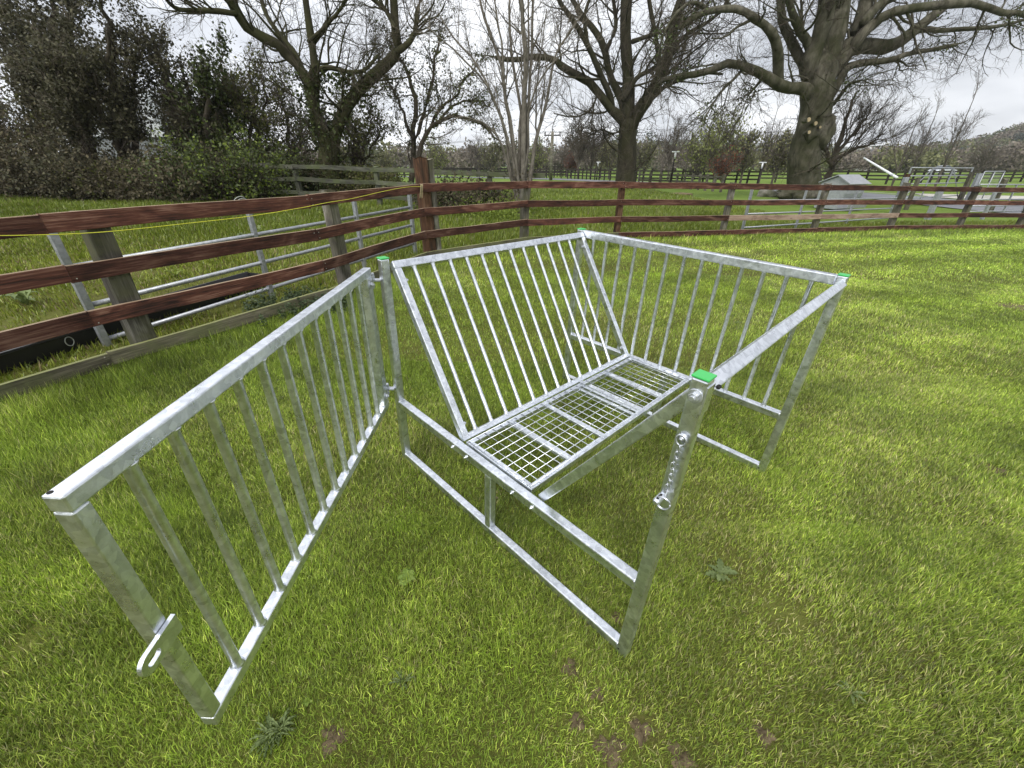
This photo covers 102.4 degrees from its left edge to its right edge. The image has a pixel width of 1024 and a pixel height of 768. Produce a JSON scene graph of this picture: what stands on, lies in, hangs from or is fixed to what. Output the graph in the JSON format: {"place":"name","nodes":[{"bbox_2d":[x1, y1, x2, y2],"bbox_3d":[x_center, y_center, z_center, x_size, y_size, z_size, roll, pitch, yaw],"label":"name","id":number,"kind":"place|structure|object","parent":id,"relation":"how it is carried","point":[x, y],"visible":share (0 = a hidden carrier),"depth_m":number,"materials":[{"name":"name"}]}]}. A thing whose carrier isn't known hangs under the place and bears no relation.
{"place":"outdoors","nodes":[
{"label":"outdoors","id":0,"kind":"place"},
{"bbox_2d":[0,167,1023,767],"bbox_3d":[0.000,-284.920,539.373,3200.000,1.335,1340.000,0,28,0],"label":"ground","id":1,"kind":"structure","parent":0,"point":[778,609],"depth_m":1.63,"materials":[{"name":"green plant"}]},
{"bbox_2d":[0,43,27,140],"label":"ivy tree","id":2,"kind":"object","parent":1,"relation":"on","point":[3,107],"visible":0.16,"depth_m":14.23,"materials":[{"name":"green plant"}]},
{"bbox_2d":[0,288,41,304],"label":"dock","id":3,"kind":"object","parent":1,"relation":"on","point":[23,297],"visible":0.84,"depth_m":4.34,"materials":[{"name":"green plant"}]},
{"bbox_2d":[0,0,80,158],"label":"ivy tree","id":4,"kind":"object","parent":1,"relation":"on","point":[18,83],"visible":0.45,"depth_m":12.41,"materials":[{"name":"green plant"}]},
{"bbox_2d":[0,89,107,193],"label":"bush","id":5,"kind":"object","parent":1,"relation":"on","point":[18,123],"visible":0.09,"depth_m":12.70,"materials":[{"name":"green plant"}]},
{"bbox_2d":[0,96,111,193],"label":"bush","id":6,"kind":"object","parent":1,"relation":"on","point":[3,129],"visible":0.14,"depth_m":12.89,"materials":[{"name":"green plant"}]},
{"bbox_2d":[1,0,117,163],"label":"ivy tree","id":7,"kind":"object","parent":1,"relation":"on","point":[44,58],"visible":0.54,"depth_m":11.85,"materials":[{"name":"green plant"}]},
{"bbox_2d":[0,120,126,198],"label":"bush","id":8,"kind":"object","parent":1,"relation":"on","point":[15,191],"visible":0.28,"depth_m":11.99,"materials":[{"name":"green plant"}]},
{"bbox_2d":[0,132,152,200],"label":"bush","id":9,"kind":"object","parent":1,"relation":"on","point":[49,178],"visible":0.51,"depth_m":11.66,"materials":[{"name":"green plant"}]},
{"bbox_2d":[36,0,178,164],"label":"ivy tree","id":10,"kind":"object","parent":1,"relation":"on","point":[120,95],"visible":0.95,"depth_m":12.06,"materials":[{"name":"green plant"}]},
{"bbox_2d":[46,147,169,201],"bbox_3d":[-11.680,-6.179,12.672,3.846,2.006,3.352,0,28,0],"label":"bush","id":11,"kind":"object","parent":1,"relation":"on","point":[98,194],"visible":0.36,"depth_m":11.79,"materials":[{"name":"green plant"}]},
{"bbox_2d":[70,92,175,163],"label":"shed","id":12,"kind":"structure","parent":1,"relation":"on","point":[108,141],"depth_m":18.49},
{"bbox_2d":[0,272,265,374],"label":"trough","id":13,"kind":"object","parent":1,"relation":"on","point":[17,356],"visible":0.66,"depth_m":3.47,"materials":[{"name":"black plastic"}]},
{"bbox_2d":[97,153,221,203],"bbox_3d":[-10.685,-6.148,12.680,3.208,1.742,3.151,-22,35,-35],"label":"bush","id":14,"kind":"object","parent":1,"relation":"on","point":[123,187],"visible":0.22,"depth_m":11.72,"materials":[{"name":"green plant"}]},
{"bbox_2d":[102,0,232,158],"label":"ivy tree","id":15,"kind":"object","parent":1,"relation":"on","point":[160,61],"visible":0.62,"depth_m":12.95,"materials":[{"name":"green plant"}]},
{"bbox_2d":[163,269,185,276],"bbox_3d":[-4.449,-1.479,5.455,0.208,0.114,0.205,0,28,0],"label":"dock","id":16,"kind":"object","parent":1,"relation":"on","point":[175,272],"visible":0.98,"depth_m":5.43,"materials":[{"name":"green plant"}]},
{"bbox_2d":[104,136,260,202],"bbox_3d":[-9.595,-6.184,12.357,3.977,2.184,3.477,22,35,35],"label":"bush","id":17,"kind":"object","parent":1,"relation":"on","point":[159,170],"visible":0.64,"depth_m":11.70,"materials":[{"name":"green plant"}]},
{"bbox_2d":[151,4,263,168],"bbox_3d":[-10.143,-9.348,13.781,3.654,5.318,4.157,0,28,0],"label":"ivy tree","id":18,"kind":"object","parent":1,"relation":"on","point":[204,76],"visible":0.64,"depth_m":13.15,"materials":[{"name":"green plant"}]},
{"bbox_2d":[119,116,321,200],"bbox_3d":[-8.936,-6.686,12.512,4.520,2.487,4.636,14,31,24],"label":"bush","id":19,"kind":"object","parent":1,"relation":"on","point":[258,187],"visible":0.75,"depth_m":11.99,"materials":[{"name":"green plant"}]},
{"bbox_2d":[47,195,417,346],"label":"field gate","id":20,"kind":"structure","parent":1,"relation":"on","point":[78,287],"depth_m":4.42,"materials":[{"name":"metal"}]},
{"bbox_2d":[211,37,306,162],"bbox_3d":[-9.183,-9.581,14.528,2.995,4.965,3.867,0,28,0],"label":"ivy tree","id":21,"kind":"object","parent":1,"relation":"on","point":[265,124],"visible":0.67,"depth_m":14.48,"materials":[{"name":"green plant"}]},
{"bbox_2d":[220,141,317,196],"bbox_3d":[-8.631,-7.652,14.958,4.330,2.189,4.060,0,28,0],"label":"bush","id":22,"kind":"object","parent":1,"relation":"on","point":[293,182],"visible":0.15,"depth_m":14.29,"materials":[{"name":"green plant"}]},
{"bbox_2d":[245,710,293,761],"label":"weed","id":23,"kind":"object","parent":1,"relation":"on","point":[262,738],"visible":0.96,"depth_m":1.25,"materials":[{"name":"green plant"}]},
{"bbox_2d":[263,707,297,745],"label":"weed","id":24,"kind":"object","parent":1,"relation":"on","point":[275,724],"visible":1,"depth_m":1.26,"materials":[{"name":"green plant"}]},
{"bbox_2d":[104,0,475,191],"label":"twin limbed tree","id":25,"kind":"object","parent":1,"relation":"on","point":[328,137],"visible":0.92,"depth_m":13.08,"materials":[{"name":"brown plant"}]},
{"bbox_2d":[260,56,324,161],"bbox_3d":[-8.335,-10.230,15.966,3.126,4.630,3.728,11,30,19],"label":"ivy tree","id":26,"kind":"object","parent":1,"relation":"on","point":[291,131],"visible":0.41,"depth_m":15.64,"materials":[{"name":"green plant"}]},
{"bbox_2d":[240,282,353,330],"bbox_3d":[-2.319,-0.932,4.526,1.052,0.256,1.216,23,36,36],"label":"nettle clump","id":27,"kind":"object","parent":1,"relation":"on","point":[263,303],"visible":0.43,"depth_m":4.45,"materials":[{"name":"green plant"}]},
{"bbox_2d":[269,147,347,195],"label":"bush","id":28,"kind":"object","parent":1,"relation":"on","point":[318,185],"visible":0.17,"depth_m":14.48,"materials":[{"name":"green plant"}]},
{"bbox_2d":[321,725,349,759],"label":"soil","id":29,"kind":"structure","parent":1,"relation":"on","point":[336,737],"depth_m":1.26,"materials":[{"name":"soil"}]},
{"bbox_2d":[181,161,544,204],"bbox_3d":[-4.942,-6.007,12.571,11.992,1.456,0.190,6,29,11],"label":"old fence","id":30,"kind":"object","parent":1,"relation":"on","point":[299,191],"visible":0.43,"depth_m":12.32,"materials":[{"name":"grey wood"}]},
{"bbox_2d":[322,56,407,171],"bbox_3d":[-5.508,-9.842,15.566,3.196,4.334,4.193,-17,32,-29],"label":"ivy tree","id":31,"kind":"object","parent":1,"relation":"on","point":[359,137],"visible":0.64,"depth_m":15.12,"materials":[{"name":"green plant"}]},
{"bbox_2d":[334,158,409,195],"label":"bush","id":32,"kind":"object","parent":1,"relation":"on","point":[360,175],"visible":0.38,"depth_m":14.67,"materials":[{"name":"green plant"}]},
{"bbox_2d":[370,150,398,172],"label":"young tree","id":33,"kind":"object","parent":1,"relation":"on","point":[386,156],"visible":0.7,"depth_m":48.10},
{"bbox_2d":[387,668,413,691],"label":"weed","id":34,"kind":"object","parent":1,"relation":"on","point":[401,680],"visible":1,"depth_m":1.40,"materials":[{"name":"green plant"}]},
{"bbox_2d":[397,568,415,586],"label":"weed","id":35,"kind":"object","parent":1,"relation":"on","point":[403,576],"visible":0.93,"depth_m":1.73,"materials":[{"name":"green plant"}]},
{"bbox_2d":[343,168,511,177],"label":"paddock fence","id":36,"kind":"object","parent":1,"relation":"on","point":[462,169],"visible":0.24,"depth_m":59.50,"materials":[{"name":"brown wood"}]},
{"bbox_2d":[354,0,517,182],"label":"hawthorn","id":37,"kind":"object","parent":1,"relation":"on","point":[433,86],"visible":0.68,"depth_m":14.89,"materials":[{"name":"brown plant"}]},
{"bbox_2d":[423,133,452,177],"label":"young tree","id":38,"kind":"object","parent":1,"relation":"on","point":[435,161],"visible":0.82,"depth_m":52.17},
{"bbox_2d":[42,228,850,724],"bbox_3d":[0.041,0.140,1.812,2.599,1.154,1.570,-24,39,-38],"label":"hay feeder","id":39,"kind":"object","parent":1,"relation":"on","point":[68,504],"visible":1,"depth_m":1.54,"materials":[{"name":"metal"}]},
{"bbox_2d":[390,167,507,173],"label":"paddock fence","id":40,"kind":"object","parent":1,"relation":"on","point":[463,170],"visible":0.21,"depth_m":78.11,"materials":[{"name":"brown wood"}]},
{"bbox_2d":[404,168,533,213],"bbox_3d":[-1.429,-5.450,12.065,3.124,1.583,2.839,23,35,36],"label":"bush","id":41,"kind":"object","parent":1,"relation":"on","point":[446,198],"visible":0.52,"depth_m":11.48,"materials":[{"name":"green plant"}]},
{"bbox_2d":[457,130,488,176],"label":"young tree","id":42,"kind":"object","parent":1,"relation":"on","point":[476,155],"visible":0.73,"depth_m":57.33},
{"bbox_2d":[475,140,505,177],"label":"young tree","id":43,"kind":"object","parent":1,"relation":"on","point":[492,159],"visible":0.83,"depth_m":53.82,"materials":[{"name":"plant"}]},
{"bbox_2d":[379,0,627,215],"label":"hazel","id":44,"kind":"object","parent":1,"relation":"on","point":[518,171],"visible":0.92,"depth_m":9.96,"materials":[{"name":"grey plant"}]},
{"bbox_2d":[439,191,572,221],"bbox_3d":[-0.168,-4.692,10.817,3.762,0.823,2.622,0,28,0],"label":"fern clump","id":45,"kind":"object","parent":1,"relation":"on","point":[514,211],"visible":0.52,"depth_m":10.67,"materials":[{"name":"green plant"}]},
{"bbox_2d":[0,156,1023,401],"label":"rail fence","id":46,"kind":"object","parent":1,"relation":"on","point":[114,268],"visible":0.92,"depth_m":4.12,"materials":[{"name":"red wood"}]},
{"bbox_2d":[0,186,419,235],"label":"rope","id":47,"kind":"object","parent":46,"relation":"attached to","point":[187,223],"visible":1,"depth_m":3.22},
{"bbox_2d":[0,188,1023,384],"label":"field grass","id":48,"kind":"structure","parent":1,"relation":"on","point":[39,246],"depth_m":8.46,"materials":[{"name":"plant"}]},
{"bbox_2d":[528,133,554,171],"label":"young tree","id":49,"kind":"object","parent":1,"relation":"on","point":[538,163],"visible":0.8,"depth_m":54.03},
{"bbox_2d":[528,165,565,176],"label":"paddock fence","id":50,"kind":"object","parent":1,"relation":"on","point":[554,166],"visible":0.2,"depth_m":62.47,"materials":[{"name":"brown wood"}]},
{"bbox_2d":[554,139,576,176],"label":"young tree","id":51,"kind":"object","parent":1,"relation":"on","point":[560,152],"visible":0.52,"depth_m":59.07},
{"bbox_2d":[561,151,577,177],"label":"young tree","id":52,"kind":"object","parent":1,"relation":"on","point":[570,163],"visible":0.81,"depth_m":54.35,"materials":[{"name":"orange plant"}]},
{"bbox_2d":[560,657,579,678],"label":"soil","id":53,"kind":"structure","parent":1,"relation":"on","point":[568,670],"depth_m":1.46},
{"bbox_2d":[568,711,584,730],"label":"soil","id":54,"kind":"structure","parent":1,"relation":"on","point":[575,722],"depth_m":1.32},
{"bbox_2d":[562,107,596,178],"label":"young tree","id":55,"kind":"object","parent":1,"relation":"on","point":[578,154],"visible":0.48,"depth_m":51.85,"materials":[{"name":"green plant"}]},
{"bbox_2d":[568,123,608,178],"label":"young tree","id":56,"kind":"object","parent":1,"relation":"on","point":[591,159],"visible":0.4,"depth_m":52.14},
{"bbox_2d":[589,685,604,701],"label":"soil","id":57,"kind":"structure","parent":1,"relation":"on","point":[593,694],"depth_m":1.39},
{"bbox_2d":[589,120,612,177],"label":"young tree","id":58,"kind":"object","parent":1,"relation":"on","point":[603,146],"visible":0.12,"depth_m":53.46,"materials":[{"name":"green plant"}]},
{"bbox_2d":[593,138,617,178],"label":"young tree","id":59,"kind":"object","parent":1,"relation":"on","point":[607,163],"visible":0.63,"depth_m":50.96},
{"bbox_2d":[592,732,626,767],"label":"soil","id":60,"kind":"structure","parent":1,"relation":"on","point":[609,749],"depth_m":1.26,"materials":[{"name":"soil"}]},
{"bbox_2d":[457,0,772,188],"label":"ash tree","id":61,"kind":"object","parent":1,"relation":"on","point":[624,115],"visible":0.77,"depth_m":23.79,"materials":[{"name":"brown plant"}]},
{"bbox_2d":[609,612,620,624],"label":"soil","id":62,"kind":"structure","parent":1,"relation":"on","point":[617,615],"depth_m":1.62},
{"bbox_2d":[231,123,1023,172],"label":"woodland","id":63,"kind":"object","parent":1,"relation":"on","point":[1015,156],"visible":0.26,"depth_m":97.39,"materials":[{"name":"plant"}]},
{"bbox_2d":[627,718,654,748],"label":"soil","id":64,"kind":"structure","parent":1,"relation":"on","point":[640,730],"depth_m":1.31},
{"bbox_2d":[527,168,759,182],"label":"paddock fence","id":65,"kind":"object","parent":1,"relation":"on","point":[610,173],"visible":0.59,"depth_m":42.31,"materials":[{"name":"brown wood"}]},
{"bbox_2d":[636,135,663,173],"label":"young tree","id":66,"kind":"object","parent":1,"relation":"on","point":[644,155],"visible":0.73,"depth_m":50.06,"materials":[{"name":"plant"}]},
{"bbox_2d":[649,112,689,179],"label":"young tree","id":67,"kind":"object","parent":1,"relation":"on","point":[668,147],"visible":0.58,"depth_m":43.17,"materials":[{"name":"green plant"}]},
{"bbox_2d":[645,100,702,179],"bbox_3d":[14.588,-22.054,37.507,4.192,7.051,4.184,-9,29,-17],"label":"young tree","id":68,"kind":"object","parent":1,"relation":"on","point":[668,155],"visible":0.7,"depth_m":37.82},
{"bbox_2d":[670,151,679,181],"bbox_3d":[11.436,-15.195,29.285,0.460,2.364,0.319,0,28,0],"label":"lamp post","id":69,"kind":"object","parent":1,"relation":"on","point":[673,165],"visible":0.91,"depth_m":29.12,"materials":[{"name":"white metal"}]},
{"bbox_2d":[638,172,725,191],"bbox_3d":[12.153,-14.465,29.402,1.349,1.111,7.946,-13,31,-22],"label":"paddock fence","id":70,"kind":"object","parent":1,"relation":"on","point":[700,176],"visible":0.75,"depth_m":29.42,"materials":[{"name":"wood"}]},
{"bbox_2d":[667,741,697,767],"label":"soil","id":71,"kind":"structure","parent":1,"relation":"on","point":[684,757],"depth_m":1.25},
{"bbox_2d":[674,117,700,172],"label":"young tree","id":72,"kind":"object","parent":1,"relation":"on","point":[685,168],"visible":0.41,"depth_m":40.58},
{"bbox_2d":[687,163,702,179],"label":"young tree","id":73,"kind":"object","parent":1,"relation":"on","point":[689,168],"visible":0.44,"depth_m":48.69,"materials":[{"name":"green plant"}]},
{"bbox_2d":[675,107,732,178],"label":"young tree","id":74,"kind":"object","parent":1,"relation":"on","point":[701,163],"visible":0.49,"depth_m":36.34,"materials":[{"name":"plant"}]},
{"bbox_2d":[692,103,750,180],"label":"young tree","id":75,"kind":"object","parent":1,"relation":"on","point":[711,149],"visible":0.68,"depth_m":32.41,"materials":[{"name":"plant"}]},
{"bbox_2d":[704,558,738,582],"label":"weed","id":76,"kind":"object","parent":1,"relation":"on","point":[721,570],"visible":1,"depth_m":1.79,"materials":[{"name":"green plant"}]},
{"bbox_2d":[706,143,746,181],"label":"young tree","id":77,"kind":"object","parent":1,"relation":"on","point":[721,168],"visible":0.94,"depth_m":29.78,"materials":[{"name":"orange plant"}]},
{"bbox_2d":[725,122,766,182],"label":"young tree","id":78,"kind":"object","parent":1,"relation":"on","point":[746,147],"visible":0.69,"depth_m":36.17,"materials":[{"name":"plant"}]},
{"bbox_2d":[751,723,776,749],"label":"soil","id":79,"kind":"structure","parent":1,"relation":"on","point":[768,738],"depth_m":1.30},
{"bbox_2d":[757,190,778,196],"bbox_3d":[14.185,-10.552,22.939,1.054,0.728,0.942,0,28,0],"label":"boulder","id":80,"kind":"object","parent":1,"relation":"on","point":[767,193],"visible":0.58,"depth_m":22.65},
{"bbox_2d":[755,125,794,183],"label":"young tree","id":81,"kind":"object","parent":1,"relation":"on","point":[780,146],"visible":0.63,"depth_m":34.43,"materials":[{"name":"plant"}]},
{"bbox_2d":[757,77,794,183],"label":"young tree","id":82,"kind":"object","parent":1,"relation":"on","point":[771,136],"visible":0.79,"depth_m":34.17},
{"bbox_2d":[609,0,1023,198],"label":"beech tree","id":83,"kind":"object","parent":1,"relation":"on","point":[824,66],"visible":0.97,"depth_m":18.06,"materials":[{"name":"brown plant"}]},
{"bbox_2d":[741,190,896,229],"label":"field gate","id":84,"kind":"structure","parent":1,"relation":"on","point":[800,211],"depth_m":11.02,"materials":[{"name":"metal"}]},
{"bbox_2d":[814,174,871,209],"bbox_3d":[13.154,-7.620,16.324,1.240,1.220,1.420,-11,30,-19],"label":"hopper feeder","id":85,"kind":"object","parent":1,"relation":"on","point":[852,179],"visible":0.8,"depth_m":16.03,"materials":[{"name":"grey metal"}]},
{"bbox_2d":[833,680,868,703],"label":"weed","id":86,"kind":"object","parent":1,"relation":"on","point":[856,695],"visible":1,"depth_m":1.41,"materials":[{"name":"green plant"}]},
{"bbox_2d":[784,57,937,179],"bbox_3d":[18.695,-14.185,22.379,6.652,6.380,5.613,0,28,0],"label":"bare tree","id":87,"kind":"object","parent":1,"relation":"on","point":[861,119],"visible":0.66,"depth_m":22.74,"materials":[{"name":"brown plant"}]},
{"bbox_2d":[863,157,909,212],"bbox_3d":[14.360,-7.818,16.138,0.361,1.915,2.179,0,28,0],"label":"barrier pole","id":88,"kind":"object","parent":1,"relation":"on","point":[905,179],"visible":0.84,"depth_m":15.49,"materials":[{"name":"metal"}]},
{"bbox_2d":[761,169,1023,183],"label":"paddock fence","id":89,"kind":"object","parent":1,"relation":"on","point":[924,172],"visible":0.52,"depth_m":41.18,"materials":[{"name":"brown wood"}]},
{"bbox_2d":[903,177,920,209],"bbox_3d":[16.437,-7.790,16.924,0.182,1.251,0.184,15,31,26],"label":"post","id":90,"kind":"object","parent":1,"relation":"on","point":[912,193],"visible":0.63,"depth_m":16.86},
{"bbox_2d":[883,99,942,185],"bbox_3d":[30.969,-19.157,32.868,3.804,6.410,3.811,11,30,20],"label":"young tree","id":91,"kind":"object","parent":1,"relation":"on","point":[901,163],"visible":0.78,"depth_m":32.75,"materials":[{"name":"plant"}]},
{"bbox_2d":[907,87,949,182],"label":"young tree","id":92,"kind":"object","parent":1,"relation":"on","point":[923,145],"visible":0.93,"depth_m":31.81,"materials":[{"name":"plant"}]},
{"bbox_2d":[924,186,945,219],"bbox_3d":[14.319,-6.117,13.962,0.157,1.094,0.157,0,28,0],"label":"post","id":93,"kind":"object","parent":1,"relation":"on","point":[932,208],"visible":0.5,"depth_m":13.93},
{"bbox_2d":[928,165,957,174],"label":"parked car","id":94,"kind":"object","parent":1,"relation":"on","point":[945,169],"visible":0.48,"depth_m":73.87,"materials":[{"name":"paint"}]},
{"bbox_2d":[934,63,990,185],"bbox_3d":[31.873,-17.944,29.076,2.620,7.848,2.725,21,34,34],"label":"young tree","id":95,"kind":"object","parent":1,"relation":"on","point":[958,134],"visible":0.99,"depth_m":29.02,"materials":[{"name":"plant"}]},
{"bbox_2d":[957,172,975,199],"bbox_3d":[22.182,-9.580,20.162,0.191,1.425,0.191,0,28,0],"label":"post","id":96,"kind":"object","parent":1,"relation":"on","point":[968,181],"visible":0.63,"depth_m":20.03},
{"bbox_2d":[905,167,973,199],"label":"field gate","id":97,"kind":"structure","parent":96,"relation":"attached to","point":[946,183],"depth_m":19.01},
{"bbox_2d":[964,173,982,199],"bbox_3d":[21.854,-9.232,19.553,0.178,1.391,0.178,0,28,0],"label":"post","id":98,"kind":"object","parent":1,"relation":"on","point":[977,178],"visible":0.52,"depth_m":19.36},
{"bbox_2d":[977,171,1005,200],"bbox_3d":[22.937,-9.496,19.867,2.267,1.393,0.040,-13,31,-23],"label":"hurdle","id":99,"kind":"object","parent":98,"relation":"attached to","point":[990,180],"visible":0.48,"depth_m":19.82,"materials":[{"name":"metal"}]},
{"bbox_2d":[964,132,1009,179],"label":"young tree","id":100,"kind":"object","parent":1,"relation":"on","point":[985,158],"visible":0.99,"depth_m":45.46,"materials":[{"name":"plant"}]},
{"bbox_2d":[980,192,997,219],"bbox_3d":[16.617,-6.195,14.373,0.099,0.921,0.099,0,28,0],"label":"post","id":101,"kind":"object","parent":1,"relation":"on","point":[992,197],"visible":0.57,"depth_m":14.34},
{"bbox_2d":[988,179,1008,212],"bbox_3d":[18.785,-7.246,15.968,0.216,1.287,0.211,0,28,0],"label":"post","id":102,"kind":"object","parent":1,"relation":"on","point":[1003,181],"visible":0.48,"depth_m":15.85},
{"bbox_2d":[982,463,1015,478],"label":"soil","id":103,"kind":"structure","parent":1,"relation":"on","point":[997,471],"depth_m":2.48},
{"bbox_2d":[995,302,1023,310],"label":"soil","id":104,"kind":"structure","parent":1,"relation":"on","point":[1015,305],"depth_m":5.50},
{"bbox_2d":[0,0,1023,155],"label":"sky","id":105,"kind":"structure","parent":0,"point":[1002,95],"materials":[{"name":"white"}]},
{"bbox_2d":[394,139,889,166],"bbox_3d":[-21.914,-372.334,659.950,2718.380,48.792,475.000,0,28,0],"label":"hills","id":106,"kind":"structure","parent":0,"point":[757,144],"depth_m":707.44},
{"bbox_2d":[395,176,1022,212],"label":"road","id":107,"kind":"structure","parent":0,"point":[870,195],"depth_m":22.78,"materials":[{"name":"asphalt"}]},
{"bbox_2d":[970,184,1023,211],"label":"field gate","id":108,"kind":"structure","parent":107,"relation":"on","point":[1009,199],"depth_m":15.82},
{"bbox_2d":[915,193,1023,198],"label":"yard","id":109,"kind":"structure","parent":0,"point":[1013,197],"depth_m":24.22,"materials":[{"name":"concrete"}]},
{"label":"hills","id":110,"kind":"structure","parent":0,"visible":0},
{"bbox_2d":[844,122,1023,170],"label":"hill woodland","id":111,"kind":"object","parent":110,"relation":"on","point":[1015,133],"visible":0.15,"depth_m":192.50,"materials":[{"name":"green plant"}]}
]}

